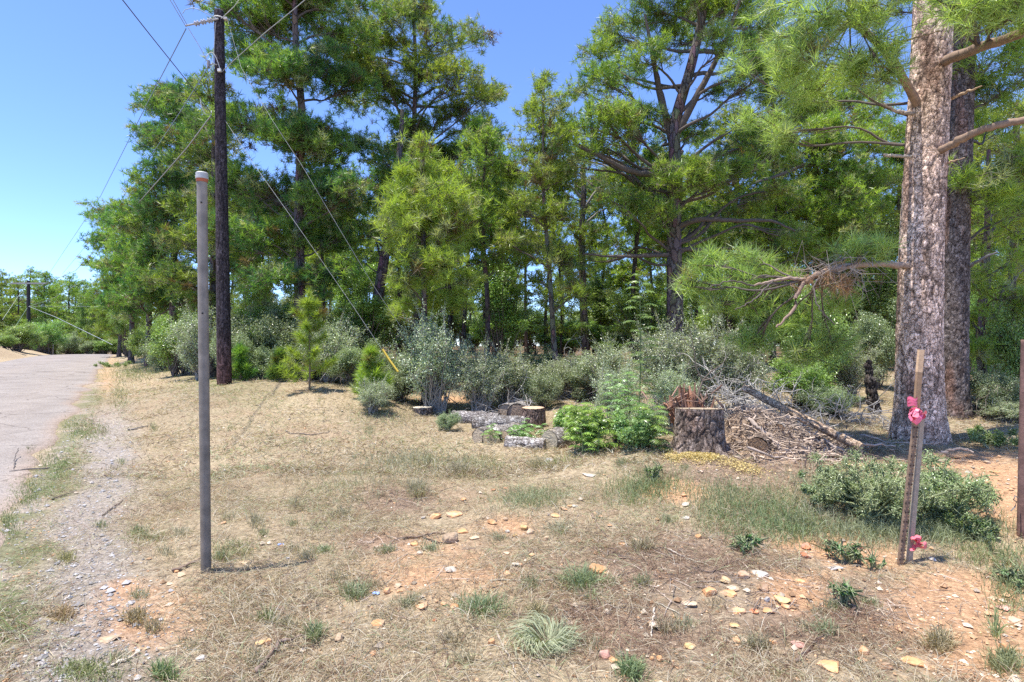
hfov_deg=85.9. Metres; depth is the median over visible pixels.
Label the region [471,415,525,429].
log
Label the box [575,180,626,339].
pine tree
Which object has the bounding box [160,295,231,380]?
yaupon bush
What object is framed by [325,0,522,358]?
pine tree
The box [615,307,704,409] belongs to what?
yaupon bush
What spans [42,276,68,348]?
pine tree
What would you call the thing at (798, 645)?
rock
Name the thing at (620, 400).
feathery plant
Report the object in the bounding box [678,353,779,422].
dead shrub
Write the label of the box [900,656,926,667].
rock
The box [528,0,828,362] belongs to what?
pine tree
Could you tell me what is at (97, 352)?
leafy shrub
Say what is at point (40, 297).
pine tree
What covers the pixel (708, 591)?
rock
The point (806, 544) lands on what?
rock
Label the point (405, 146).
pine tree
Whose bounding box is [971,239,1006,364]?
understory tree
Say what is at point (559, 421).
leafy weed
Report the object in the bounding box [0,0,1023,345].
sky
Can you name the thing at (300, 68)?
pine tree
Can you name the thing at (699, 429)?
tree stump
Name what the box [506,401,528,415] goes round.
log
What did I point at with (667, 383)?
yaupon bush
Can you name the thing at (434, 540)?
stick
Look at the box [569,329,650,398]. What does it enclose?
yaupon bush
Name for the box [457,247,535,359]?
understory tree
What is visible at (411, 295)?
pine tree
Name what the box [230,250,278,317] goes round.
understory tree
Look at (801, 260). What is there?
pine tree
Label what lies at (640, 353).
feathery plant
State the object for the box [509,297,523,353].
tree
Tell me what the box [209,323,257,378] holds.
yaupon bush
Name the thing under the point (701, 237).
pine tree
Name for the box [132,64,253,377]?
pine tree
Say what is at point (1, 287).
pine tree
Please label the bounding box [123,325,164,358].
leafy shrub
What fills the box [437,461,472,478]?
grass clump
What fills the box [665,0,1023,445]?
pine tree
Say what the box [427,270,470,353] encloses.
understory tree
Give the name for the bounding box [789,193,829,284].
pine tree
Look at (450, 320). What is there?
pine tree
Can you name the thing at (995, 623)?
grass clump
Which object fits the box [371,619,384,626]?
rock
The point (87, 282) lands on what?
pine tree
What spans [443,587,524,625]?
grass clump
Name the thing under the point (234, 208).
pine tree
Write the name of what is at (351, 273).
pine tree
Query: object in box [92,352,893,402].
dry grass
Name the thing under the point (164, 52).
wire
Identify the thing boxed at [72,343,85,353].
leafy shrub
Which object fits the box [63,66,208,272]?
wire
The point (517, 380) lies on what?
yaupon bush
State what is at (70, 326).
pine tree
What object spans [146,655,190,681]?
grass clump
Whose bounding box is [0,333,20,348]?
leafy shrub
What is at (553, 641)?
grass clump
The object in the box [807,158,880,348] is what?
pine tree
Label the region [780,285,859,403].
leafy shrub
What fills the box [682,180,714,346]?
pine tree
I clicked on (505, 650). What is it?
stick
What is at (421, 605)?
rock
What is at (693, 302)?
understory tree
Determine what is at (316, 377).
yaupon bush
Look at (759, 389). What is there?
dead shrub
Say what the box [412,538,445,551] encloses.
grass clump
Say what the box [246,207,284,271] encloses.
pine tree
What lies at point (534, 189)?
pine tree
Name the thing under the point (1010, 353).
leafy shrub
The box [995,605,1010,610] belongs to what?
rock
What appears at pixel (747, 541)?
leafy weed
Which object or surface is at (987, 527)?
leafy weed
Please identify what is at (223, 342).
utility pole
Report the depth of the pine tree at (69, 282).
59.51 m
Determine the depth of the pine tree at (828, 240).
24.01 m
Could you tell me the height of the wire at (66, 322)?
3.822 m
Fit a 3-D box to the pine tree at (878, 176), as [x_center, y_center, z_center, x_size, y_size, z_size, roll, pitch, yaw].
[10.061,-4.493,18.235,6.441,11.098,10.044,0,0,26]
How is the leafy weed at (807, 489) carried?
on the ground at (1006, 466)
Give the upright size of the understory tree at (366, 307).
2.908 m
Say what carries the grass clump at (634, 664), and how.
on the ground at (1006, 466)
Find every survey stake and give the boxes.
[897,350,924,565]
[906,418,924,562]
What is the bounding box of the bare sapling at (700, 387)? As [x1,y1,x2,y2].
[683,330,729,402]
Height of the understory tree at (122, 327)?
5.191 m
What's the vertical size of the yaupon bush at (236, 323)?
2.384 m
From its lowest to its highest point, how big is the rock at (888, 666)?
0.031 m
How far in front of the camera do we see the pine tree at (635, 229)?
16.01 m
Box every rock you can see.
[98,634,120,642]
[177,571,186,576]
[195,654,205,661]
[255,640,265,644]
[335,633,343,641]
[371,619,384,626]
[383,587,390,593]
[394,583,401,587]
[416,602,427,608]
[430,513,441,518]
[442,532,457,543]
[444,566,456,571]
[446,511,462,517]
[458,528,468,533]
[469,535,479,539]
[487,519,496,524]
[488,638,494,644]
[520,524,527,529]
[527,529,534,533]
[589,563,605,573]
[599,649,609,658]
[656,655,662,661]
[681,600,696,605]
[684,642,695,648]
[702,586,716,596]
[720,576,730,583]
[721,589,736,597]
[726,585,739,590]
[730,623,738,627]
[732,607,745,613]
[738,570,749,578]
[749,608,758,613]
[752,570,768,576]
[759,583,768,591]
[763,607,774,612]
[774,595,790,603]
[791,640,805,647]
[795,578,805,582]
[800,552,810,557]
[801,542,810,549]
[816,660,838,673]
[828,566,843,569]
[858,645,868,654]
[875,660,892,669]
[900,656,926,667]
[965,454,977,457]
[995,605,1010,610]
[1007,616,1022,623]
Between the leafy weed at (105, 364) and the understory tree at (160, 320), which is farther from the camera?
the understory tree at (160, 320)
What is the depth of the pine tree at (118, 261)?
20.80 m
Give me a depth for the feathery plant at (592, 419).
6.77 m
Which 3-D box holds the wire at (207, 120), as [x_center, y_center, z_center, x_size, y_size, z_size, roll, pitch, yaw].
[-30.057,-5.344,37.376,1.122,0.898,69.152,0,0,-44]
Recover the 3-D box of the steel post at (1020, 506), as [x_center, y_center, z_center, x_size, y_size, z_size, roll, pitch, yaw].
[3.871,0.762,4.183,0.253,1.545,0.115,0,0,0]
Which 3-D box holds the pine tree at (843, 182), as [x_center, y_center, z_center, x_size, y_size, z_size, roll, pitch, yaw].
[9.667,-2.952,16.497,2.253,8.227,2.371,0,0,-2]
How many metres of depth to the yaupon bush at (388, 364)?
11.40 m
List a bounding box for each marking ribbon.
[907,396,926,424]
[910,535,926,550]
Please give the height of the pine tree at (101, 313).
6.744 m
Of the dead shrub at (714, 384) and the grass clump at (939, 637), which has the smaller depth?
the grass clump at (939, 637)
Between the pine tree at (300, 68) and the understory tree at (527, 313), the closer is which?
the pine tree at (300, 68)
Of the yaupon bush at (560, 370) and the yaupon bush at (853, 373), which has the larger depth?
the yaupon bush at (560, 370)
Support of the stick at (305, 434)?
on the ground at (1006, 466)
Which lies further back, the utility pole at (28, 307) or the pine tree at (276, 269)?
the utility pole at (28, 307)
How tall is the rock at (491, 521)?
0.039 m
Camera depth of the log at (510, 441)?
7.57 m
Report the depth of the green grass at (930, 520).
4.32 m
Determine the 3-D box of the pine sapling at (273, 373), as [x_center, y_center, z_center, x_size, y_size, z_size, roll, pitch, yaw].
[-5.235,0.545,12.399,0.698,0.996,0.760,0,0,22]
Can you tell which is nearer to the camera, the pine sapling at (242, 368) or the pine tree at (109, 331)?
the pine sapling at (242, 368)
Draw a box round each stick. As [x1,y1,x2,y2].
[9,467,49,471]
[110,649,140,666]
[171,557,199,571]
[255,634,309,672]
[287,432,327,434]
[402,532,443,538]
[422,536,451,542]
[489,579,563,580]
[494,629,515,673]
[616,582,680,614]
[650,607,654,636]
[665,547,698,562]
[690,558,739,571]
[795,633,824,661]
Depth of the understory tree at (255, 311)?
14.76 m
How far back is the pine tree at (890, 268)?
26.75 m
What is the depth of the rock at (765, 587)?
3.21 m
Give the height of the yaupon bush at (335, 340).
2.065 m
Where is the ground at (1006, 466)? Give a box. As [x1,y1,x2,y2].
[0,346,1023,681]
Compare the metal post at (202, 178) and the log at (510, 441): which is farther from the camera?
the log at (510, 441)
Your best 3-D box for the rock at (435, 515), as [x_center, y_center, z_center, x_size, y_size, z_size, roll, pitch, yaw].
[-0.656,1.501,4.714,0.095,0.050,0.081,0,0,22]
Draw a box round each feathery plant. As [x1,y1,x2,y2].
[480,418,547,438]
[561,402,672,451]
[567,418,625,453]
[602,372,647,421]
[618,273,662,412]
[618,399,669,450]
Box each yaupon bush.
[56,331,81,354]
[77,336,98,353]
[135,336,179,369]
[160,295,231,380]
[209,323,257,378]
[210,296,286,376]
[236,339,299,379]
[248,298,307,378]
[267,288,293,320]
[270,335,331,380]
[289,302,373,382]
[320,334,382,385]
[350,373,397,412]
[375,342,420,400]
[382,295,473,413]
[385,365,419,401]
[434,409,461,430]
[444,333,520,412]
[469,336,549,404]
[508,342,569,381]
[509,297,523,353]
[519,367,570,408]
[528,350,593,398]
[558,335,581,355]
[560,354,601,372]
[563,353,599,400]
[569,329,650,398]
[581,351,645,419]
[605,408,632,442]
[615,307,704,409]
[624,401,669,447]
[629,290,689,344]
[636,353,707,426]
[656,301,762,406]
[697,314,778,406]
[793,379,868,415]
[832,333,892,399]
[844,297,896,388]
[880,288,895,360]
[964,396,1018,422]
[970,363,1019,417]
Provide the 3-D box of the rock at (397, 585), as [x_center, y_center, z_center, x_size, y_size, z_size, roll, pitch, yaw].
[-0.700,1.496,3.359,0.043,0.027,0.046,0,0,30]
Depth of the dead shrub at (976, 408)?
8.04 m
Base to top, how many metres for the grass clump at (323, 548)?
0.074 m
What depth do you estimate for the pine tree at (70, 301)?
77.46 m
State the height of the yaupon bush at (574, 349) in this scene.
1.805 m
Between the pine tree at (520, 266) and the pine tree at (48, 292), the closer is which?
the pine tree at (520, 266)
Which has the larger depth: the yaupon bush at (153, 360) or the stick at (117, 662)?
the yaupon bush at (153, 360)
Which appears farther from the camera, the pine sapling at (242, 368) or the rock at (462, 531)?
the pine sapling at (242, 368)
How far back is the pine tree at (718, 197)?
18.75 m
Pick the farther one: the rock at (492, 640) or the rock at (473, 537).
the rock at (473, 537)
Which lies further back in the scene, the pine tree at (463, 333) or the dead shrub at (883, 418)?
the pine tree at (463, 333)
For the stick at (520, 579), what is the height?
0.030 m
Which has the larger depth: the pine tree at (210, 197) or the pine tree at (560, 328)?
the pine tree at (210, 197)
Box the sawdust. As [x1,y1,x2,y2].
[652,444,867,477]
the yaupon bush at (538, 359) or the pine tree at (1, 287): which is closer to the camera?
the yaupon bush at (538, 359)
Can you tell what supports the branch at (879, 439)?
on the brush pile
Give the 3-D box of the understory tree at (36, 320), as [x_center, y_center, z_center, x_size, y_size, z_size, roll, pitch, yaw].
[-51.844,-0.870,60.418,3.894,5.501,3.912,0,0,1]
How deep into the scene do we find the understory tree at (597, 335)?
18.52 m
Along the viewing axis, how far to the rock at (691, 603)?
3.07 m
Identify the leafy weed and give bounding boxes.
[93,360,131,366]
[549,405,572,427]
[563,400,614,447]
[610,405,654,451]
[642,460,665,480]
[726,531,768,555]
[796,465,858,508]
[807,446,973,525]
[810,536,869,563]
[826,577,867,608]
[861,548,886,568]
[891,448,1004,518]
[937,508,1001,543]
[965,424,1018,448]
[991,559,1023,593]
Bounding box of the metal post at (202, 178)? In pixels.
[195,171,210,573]
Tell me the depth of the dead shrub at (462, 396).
12.29 m
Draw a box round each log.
[451,410,501,422]
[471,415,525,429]
[472,424,497,442]
[482,422,522,442]
[498,402,514,414]
[499,429,524,440]
[504,436,544,449]
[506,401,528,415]
[541,427,584,448]
[546,427,561,441]
[741,385,863,451]
[748,429,771,454]
[775,422,785,432]
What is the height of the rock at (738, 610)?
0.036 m
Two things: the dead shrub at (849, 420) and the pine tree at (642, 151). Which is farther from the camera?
the pine tree at (642, 151)
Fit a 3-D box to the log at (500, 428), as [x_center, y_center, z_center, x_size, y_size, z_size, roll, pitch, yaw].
[-0.121,1.417,8.303,0.313,0.324,0.910,0,0,23]
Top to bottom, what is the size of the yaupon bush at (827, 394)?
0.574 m
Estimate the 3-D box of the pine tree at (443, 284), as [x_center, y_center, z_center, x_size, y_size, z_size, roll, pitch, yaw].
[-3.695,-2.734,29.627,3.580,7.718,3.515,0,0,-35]
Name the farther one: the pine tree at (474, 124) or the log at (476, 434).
the pine tree at (474, 124)
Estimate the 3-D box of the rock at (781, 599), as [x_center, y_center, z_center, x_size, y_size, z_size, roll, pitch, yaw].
[1.545,1.474,3.130,0.089,0.035,0.089,0,0,0]
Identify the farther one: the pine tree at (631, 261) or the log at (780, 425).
the pine tree at (631, 261)
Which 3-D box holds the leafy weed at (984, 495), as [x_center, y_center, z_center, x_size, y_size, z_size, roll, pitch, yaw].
[3.573,1.218,4.600,0.825,0.606,0.849,0,0,37]
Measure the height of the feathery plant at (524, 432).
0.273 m
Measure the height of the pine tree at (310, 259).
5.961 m
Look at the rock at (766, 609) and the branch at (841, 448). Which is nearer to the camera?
the rock at (766, 609)
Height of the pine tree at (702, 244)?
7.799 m
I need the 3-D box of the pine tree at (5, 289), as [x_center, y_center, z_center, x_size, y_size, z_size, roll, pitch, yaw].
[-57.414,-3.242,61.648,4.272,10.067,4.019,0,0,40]
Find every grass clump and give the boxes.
[40,600,84,628]
[51,546,79,567]
[115,602,153,629]
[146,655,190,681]
[251,603,276,622]
[255,527,270,538]
[298,617,329,642]
[308,542,333,555]
[329,573,376,605]
[367,541,396,554]
[397,473,435,499]
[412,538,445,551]
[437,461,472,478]
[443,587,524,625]
[493,609,587,659]
[519,454,551,468]
[519,592,552,620]
[538,516,575,536]
[551,559,612,597]
[611,647,658,681]
[620,532,661,554]
[915,622,966,654]
[974,604,1014,640]
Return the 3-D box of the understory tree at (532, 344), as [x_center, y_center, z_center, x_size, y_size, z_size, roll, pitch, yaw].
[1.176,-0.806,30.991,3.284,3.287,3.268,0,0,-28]
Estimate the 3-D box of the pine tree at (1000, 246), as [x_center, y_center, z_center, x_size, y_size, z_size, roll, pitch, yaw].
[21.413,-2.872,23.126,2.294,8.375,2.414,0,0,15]
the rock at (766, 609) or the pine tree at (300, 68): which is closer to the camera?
the rock at (766, 609)
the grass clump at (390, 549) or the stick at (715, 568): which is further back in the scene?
the grass clump at (390, 549)
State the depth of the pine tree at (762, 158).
18.44 m
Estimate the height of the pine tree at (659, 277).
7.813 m
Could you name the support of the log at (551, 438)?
on the ground at (1006, 466)
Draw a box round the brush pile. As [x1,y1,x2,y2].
[662,401,907,473]
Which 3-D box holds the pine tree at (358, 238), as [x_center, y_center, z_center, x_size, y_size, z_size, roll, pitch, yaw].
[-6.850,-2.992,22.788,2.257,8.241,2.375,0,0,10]
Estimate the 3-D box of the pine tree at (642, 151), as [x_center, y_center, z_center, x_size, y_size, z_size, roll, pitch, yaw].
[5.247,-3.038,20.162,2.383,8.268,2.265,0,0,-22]
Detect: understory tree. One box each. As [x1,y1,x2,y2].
[0,320,15,335]
[15,310,52,326]
[57,316,74,353]
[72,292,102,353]
[106,308,144,357]
[153,304,185,332]
[164,307,194,322]
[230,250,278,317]
[230,283,328,347]
[232,285,271,309]
[313,283,420,355]
[327,245,387,324]
[383,262,429,355]
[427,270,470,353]
[429,308,461,338]
[455,312,482,353]
[456,261,547,358]
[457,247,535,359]
[457,297,476,345]
[517,301,558,354]
[529,310,600,357]
[567,253,627,356]
[567,314,631,362]
[594,272,666,366]
[643,282,666,311]
[661,267,708,351]
[684,277,752,353]
[691,305,706,325]
[698,222,799,363]
[766,281,814,361]
[776,336,785,354]
[819,211,899,363]
[826,279,855,335]
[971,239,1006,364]
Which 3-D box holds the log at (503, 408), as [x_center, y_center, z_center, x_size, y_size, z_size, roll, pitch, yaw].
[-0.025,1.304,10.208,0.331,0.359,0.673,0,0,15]
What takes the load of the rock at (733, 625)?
on the ground at (1006, 466)
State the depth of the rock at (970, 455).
6.02 m
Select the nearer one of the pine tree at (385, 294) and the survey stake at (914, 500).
the survey stake at (914, 500)
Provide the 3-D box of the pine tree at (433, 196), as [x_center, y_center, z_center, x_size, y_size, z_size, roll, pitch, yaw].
[-1.816,-1.406,11.795,2.910,5.981,3.086,0,0,0]
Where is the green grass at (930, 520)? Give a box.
[0,358,1023,681]
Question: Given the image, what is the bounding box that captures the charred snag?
[863,360,881,413]
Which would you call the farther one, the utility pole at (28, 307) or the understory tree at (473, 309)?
the utility pole at (28, 307)
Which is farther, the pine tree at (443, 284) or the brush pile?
the pine tree at (443, 284)
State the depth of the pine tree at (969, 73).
8.15 m
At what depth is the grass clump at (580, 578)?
3.37 m
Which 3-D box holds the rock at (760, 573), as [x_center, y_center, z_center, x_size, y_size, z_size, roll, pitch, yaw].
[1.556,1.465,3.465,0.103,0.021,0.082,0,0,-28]
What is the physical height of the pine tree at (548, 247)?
8.420 m
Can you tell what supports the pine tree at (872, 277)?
on the ground at (1006, 466)
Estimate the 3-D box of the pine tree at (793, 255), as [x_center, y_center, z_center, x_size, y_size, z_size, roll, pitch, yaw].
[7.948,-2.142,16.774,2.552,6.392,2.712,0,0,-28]
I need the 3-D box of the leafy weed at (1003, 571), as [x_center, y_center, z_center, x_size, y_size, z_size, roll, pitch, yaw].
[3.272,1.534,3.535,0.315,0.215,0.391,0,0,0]
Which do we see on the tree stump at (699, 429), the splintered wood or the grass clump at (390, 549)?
the splintered wood
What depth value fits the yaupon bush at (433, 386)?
10.76 m
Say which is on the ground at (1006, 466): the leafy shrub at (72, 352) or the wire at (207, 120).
the leafy shrub at (72, 352)
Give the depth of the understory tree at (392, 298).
23.15 m
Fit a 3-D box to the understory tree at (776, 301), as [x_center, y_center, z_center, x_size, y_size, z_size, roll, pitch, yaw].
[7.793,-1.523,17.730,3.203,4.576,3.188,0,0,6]
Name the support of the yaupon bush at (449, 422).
on the ground at (1006, 466)
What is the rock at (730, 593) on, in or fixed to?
on the ground at (1006, 466)
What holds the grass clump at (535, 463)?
on the ground at (1006, 466)
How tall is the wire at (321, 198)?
7.962 m
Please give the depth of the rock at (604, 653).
2.56 m
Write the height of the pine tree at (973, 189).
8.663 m
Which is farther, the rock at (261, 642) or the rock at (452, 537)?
the rock at (452, 537)
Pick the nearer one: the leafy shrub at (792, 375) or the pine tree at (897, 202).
the leafy shrub at (792, 375)
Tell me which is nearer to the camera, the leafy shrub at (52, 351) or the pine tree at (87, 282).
the leafy shrub at (52, 351)
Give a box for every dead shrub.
[302,354,384,384]
[447,374,495,406]
[464,359,538,412]
[513,389,573,399]
[550,335,638,404]
[591,369,677,415]
[629,391,725,427]
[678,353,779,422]
[696,351,783,416]
[707,354,823,430]
[719,345,799,406]
[761,367,866,422]
[808,399,838,429]
[814,381,893,425]
[864,408,889,429]
[971,372,1011,424]
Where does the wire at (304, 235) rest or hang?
attached to the utility pole at (223, 342)
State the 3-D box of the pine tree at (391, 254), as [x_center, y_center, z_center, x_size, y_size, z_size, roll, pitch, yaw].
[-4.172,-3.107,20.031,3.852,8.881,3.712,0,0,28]
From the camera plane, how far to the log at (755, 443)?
6.16 m
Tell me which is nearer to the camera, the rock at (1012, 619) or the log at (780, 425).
the rock at (1012, 619)
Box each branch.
[747,446,844,460]
[748,418,780,449]
[765,415,799,426]
[820,439,895,451]
[860,434,942,444]
[941,447,973,453]
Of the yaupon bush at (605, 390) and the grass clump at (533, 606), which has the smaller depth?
the grass clump at (533, 606)
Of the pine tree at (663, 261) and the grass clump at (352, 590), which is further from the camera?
the pine tree at (663, 261)
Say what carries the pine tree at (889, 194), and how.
on the ground at (1006, 466)
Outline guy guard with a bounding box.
[382,349,398,371]
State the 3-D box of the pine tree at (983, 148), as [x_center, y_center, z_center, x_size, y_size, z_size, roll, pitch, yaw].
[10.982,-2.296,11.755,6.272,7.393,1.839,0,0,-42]
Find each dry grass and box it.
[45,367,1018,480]
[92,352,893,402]
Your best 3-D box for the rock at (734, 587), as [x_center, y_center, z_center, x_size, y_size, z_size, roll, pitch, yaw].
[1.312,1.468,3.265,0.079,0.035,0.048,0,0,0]
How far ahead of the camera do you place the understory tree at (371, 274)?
21.28 m
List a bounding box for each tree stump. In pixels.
[412,406,432,415]
[520,406,545,430]
[652,407,737,462]
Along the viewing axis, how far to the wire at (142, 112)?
16.78 m
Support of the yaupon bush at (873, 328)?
on the ground at (1006, 466)
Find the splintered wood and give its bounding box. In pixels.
[634,383,727,425]
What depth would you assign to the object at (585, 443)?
6.81 m
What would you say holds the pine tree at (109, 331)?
on the ground at (1006, 466)
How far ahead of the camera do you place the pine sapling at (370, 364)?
10.45 m
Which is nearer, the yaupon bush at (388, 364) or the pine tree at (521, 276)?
the yaupon bush at (388, 364)
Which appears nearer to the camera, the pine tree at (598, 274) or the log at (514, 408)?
the log at (514, 408)
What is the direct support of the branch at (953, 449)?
on the ground at (1006, 466)
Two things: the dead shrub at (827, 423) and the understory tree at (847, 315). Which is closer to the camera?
the dead shrub at (827, 423)
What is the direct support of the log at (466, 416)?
on the ground at (1006, 466)
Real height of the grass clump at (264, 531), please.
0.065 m
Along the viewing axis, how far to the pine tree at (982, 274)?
8.87 m
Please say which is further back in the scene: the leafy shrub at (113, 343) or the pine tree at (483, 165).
the leafy shrub at (113, 343)
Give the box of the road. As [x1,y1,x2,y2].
[0,354,115,545]
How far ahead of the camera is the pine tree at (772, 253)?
23.22 m
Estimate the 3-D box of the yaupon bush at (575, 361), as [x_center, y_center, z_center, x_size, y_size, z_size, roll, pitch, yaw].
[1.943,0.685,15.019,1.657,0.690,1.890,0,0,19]
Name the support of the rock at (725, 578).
on the ground at (1006, 466)
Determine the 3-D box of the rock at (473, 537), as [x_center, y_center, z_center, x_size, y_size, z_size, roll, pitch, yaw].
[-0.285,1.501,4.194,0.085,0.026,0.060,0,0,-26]
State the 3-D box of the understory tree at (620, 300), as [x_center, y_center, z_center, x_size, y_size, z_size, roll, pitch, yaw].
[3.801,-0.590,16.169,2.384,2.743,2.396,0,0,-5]
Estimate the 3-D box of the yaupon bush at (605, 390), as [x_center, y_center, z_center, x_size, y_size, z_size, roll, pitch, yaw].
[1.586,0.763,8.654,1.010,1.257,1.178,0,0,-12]
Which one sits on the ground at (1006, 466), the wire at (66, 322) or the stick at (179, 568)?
the stick at (179, 568)
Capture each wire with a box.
[31,307,103,340]
[35,115,211,287]
[50,28,185,271]
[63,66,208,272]
[122,0,211,113]
[222,0,304,71]
[226,122,381,348]
[228,23,417,352]
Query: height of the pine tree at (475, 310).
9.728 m
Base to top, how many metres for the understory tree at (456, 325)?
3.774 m
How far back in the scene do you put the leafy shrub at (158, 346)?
17.24 m
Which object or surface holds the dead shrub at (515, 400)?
on the ground at (1006, 466)
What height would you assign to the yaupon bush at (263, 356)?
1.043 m
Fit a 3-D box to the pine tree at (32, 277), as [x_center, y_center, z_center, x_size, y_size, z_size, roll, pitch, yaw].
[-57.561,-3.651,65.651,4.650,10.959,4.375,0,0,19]
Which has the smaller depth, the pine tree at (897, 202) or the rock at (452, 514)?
the rock at (452, 514)
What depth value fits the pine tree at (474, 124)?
16.28 m
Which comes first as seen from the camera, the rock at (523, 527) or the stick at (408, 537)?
the stick at (408, 537)
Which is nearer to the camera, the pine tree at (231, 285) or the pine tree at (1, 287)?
the pine tree at (231, 285)
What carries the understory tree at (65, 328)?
on the ground at (1006, 466)
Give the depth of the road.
11.44 m
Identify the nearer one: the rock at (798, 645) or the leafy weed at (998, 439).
the rock at (798, 645)
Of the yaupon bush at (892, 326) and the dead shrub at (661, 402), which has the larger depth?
the yaupon bush at (892, 326)
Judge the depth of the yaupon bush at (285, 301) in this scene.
22.62 m
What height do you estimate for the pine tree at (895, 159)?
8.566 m
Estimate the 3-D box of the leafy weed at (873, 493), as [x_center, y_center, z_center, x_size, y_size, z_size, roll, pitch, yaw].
[3.033,1.227,4.602,1.055,0.597,1.125,0,0,0]
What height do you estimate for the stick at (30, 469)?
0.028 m
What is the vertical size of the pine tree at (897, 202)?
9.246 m
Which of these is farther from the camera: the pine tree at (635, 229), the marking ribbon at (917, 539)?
the pine tree at (635, 229)
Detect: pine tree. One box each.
[0,268,19,328]
[0,277,37,330]
[0,278,5,301]
[3,265,53,320]
[4,276,25,308]
[18,270,65,323]
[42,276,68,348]
[43,278,63,313]
[48,272,89,334]
[54,288,82,319]
[63,318,74,336]
[65,279,95,310]
[73,197,154,363]
[75,329,85,351]
[77,286,104,331]
[78,324,93,349]
[84,277,156,356]
[86,178,197,366]
[90,320,105,351]
[102,323,117,340]
[112,70,210,326]
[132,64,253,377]
[170,147,242,254]
[185,0,395,378]
[208,175,267,260]
[208,254,243,312]
[228,192,265,306]
[232,280,243,317]
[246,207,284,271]
[266,241,281,296]
[284,134,353,325]
[289,244,344,335]
[321,229,374,317]
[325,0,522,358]
[325,167,372,290]
[327,105,431,345]
[345,203,380,297]
[356,134,412,363]
[365,129,494,405]
[371,271,388,300]
[383,115,447,277]
[385,258,433,325]
[396,240,428,358]
[419,245,474,325]
[427,120,538,376]
[428,131,486,367]
[439,175,495,372]
[443,163,459,351]
[452,113,521,345]
[458,173,535,356]
[467,259,481,320]
[481,65,600,395]
[489,155,529,262]
[511,273,533,305]
[512,169,556,353]
[521,220,586,357]
[522,173,566,353]
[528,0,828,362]
[540,159,612,358]
[552,265,578,305]
[563,182,607,271]
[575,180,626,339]
[586,266,613,283]
[591,207,666,349]
[594,99,668,366]
[616,216,659,310]
[629,180,700,277]
[633,141,683,353]
[642,153,693,314]
[645,267,666,310]
[658,254,692,275]
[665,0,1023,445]
[681,173,732,351]
[682,93,789,344]
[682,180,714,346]
[690,198,742,340]
[716,53,906,292]
[722,125,804,362]
[722,167,823,364]
[756,224,790,360]
[783,213,809,294]
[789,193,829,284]
[790,107,886,313]
[801,201,843,292]
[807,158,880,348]
[837,161,897,278]
[860,268,890,299]
[868,0,1023,419]
[869,147,903,258]
[871,123,904,238]
[875,237,898,295]
[884,244,897,279]
[969,101,1004,374]
[969,149,1023,376]
[971,160,996,249]
[973,89,1023,396]
[980,206,1021,294]
[985,130,1023,314]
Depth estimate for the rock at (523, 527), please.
4.36 m
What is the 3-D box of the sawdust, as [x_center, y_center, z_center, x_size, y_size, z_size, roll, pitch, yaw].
[2.576,1.292,5.877,2.353,0.139,1.202,0,0,33]
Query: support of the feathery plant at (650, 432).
on the ground at (1006, 466)
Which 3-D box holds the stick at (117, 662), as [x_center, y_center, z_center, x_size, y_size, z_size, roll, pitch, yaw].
[-1.808,1.487,2.582,0.030,0.018,0.146,0,0,20]
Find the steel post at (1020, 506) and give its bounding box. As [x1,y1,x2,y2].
[1010,340,1023,538]
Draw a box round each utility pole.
[10,281,46,349]
[182,7,231,385]
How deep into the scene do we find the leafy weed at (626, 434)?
6.57 m
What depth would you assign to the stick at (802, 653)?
2.65 m
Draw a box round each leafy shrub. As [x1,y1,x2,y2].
[0,321,51,351]
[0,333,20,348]
[21,317,70,353]
[45,333,63,354]
[67,330,87,353]
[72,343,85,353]
[86,333,108,353]
[90,338,115,353]
[107,339,124,354]
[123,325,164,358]
[139,306,197,376]
[761,355,841,408]
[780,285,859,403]
[969,283,1011,384]
[977,287,1023,398]
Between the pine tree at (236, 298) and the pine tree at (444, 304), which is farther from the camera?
the pine tree at (236, 298)
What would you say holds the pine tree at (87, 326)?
on the ground at (1006, 466)
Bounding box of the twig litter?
[249,382,1023,628]
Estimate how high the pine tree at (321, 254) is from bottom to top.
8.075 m
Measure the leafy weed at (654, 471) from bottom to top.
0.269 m
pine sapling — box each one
[231,340,261,380]
[263,344,293,381]
[275,285,339,390]
[346,341,394,399]
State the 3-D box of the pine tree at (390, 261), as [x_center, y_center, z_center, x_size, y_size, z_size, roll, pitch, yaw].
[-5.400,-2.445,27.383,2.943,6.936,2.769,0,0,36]
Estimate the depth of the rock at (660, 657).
2.56 m
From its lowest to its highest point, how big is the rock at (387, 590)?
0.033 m
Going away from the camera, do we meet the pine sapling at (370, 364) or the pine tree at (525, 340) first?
the pine sapling at (370, 364)
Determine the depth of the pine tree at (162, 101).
20.01 m
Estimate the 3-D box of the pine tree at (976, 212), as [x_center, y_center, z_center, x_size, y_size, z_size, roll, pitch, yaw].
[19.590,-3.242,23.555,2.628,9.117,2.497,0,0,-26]
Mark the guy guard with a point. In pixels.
(390, 361)
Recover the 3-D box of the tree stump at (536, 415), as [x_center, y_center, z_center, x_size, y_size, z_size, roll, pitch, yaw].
[0.350,1.310,9.200,0.451,0.404,0.450,0,0,0]
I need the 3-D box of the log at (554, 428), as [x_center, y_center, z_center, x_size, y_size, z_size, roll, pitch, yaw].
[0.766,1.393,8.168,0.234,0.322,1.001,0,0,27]

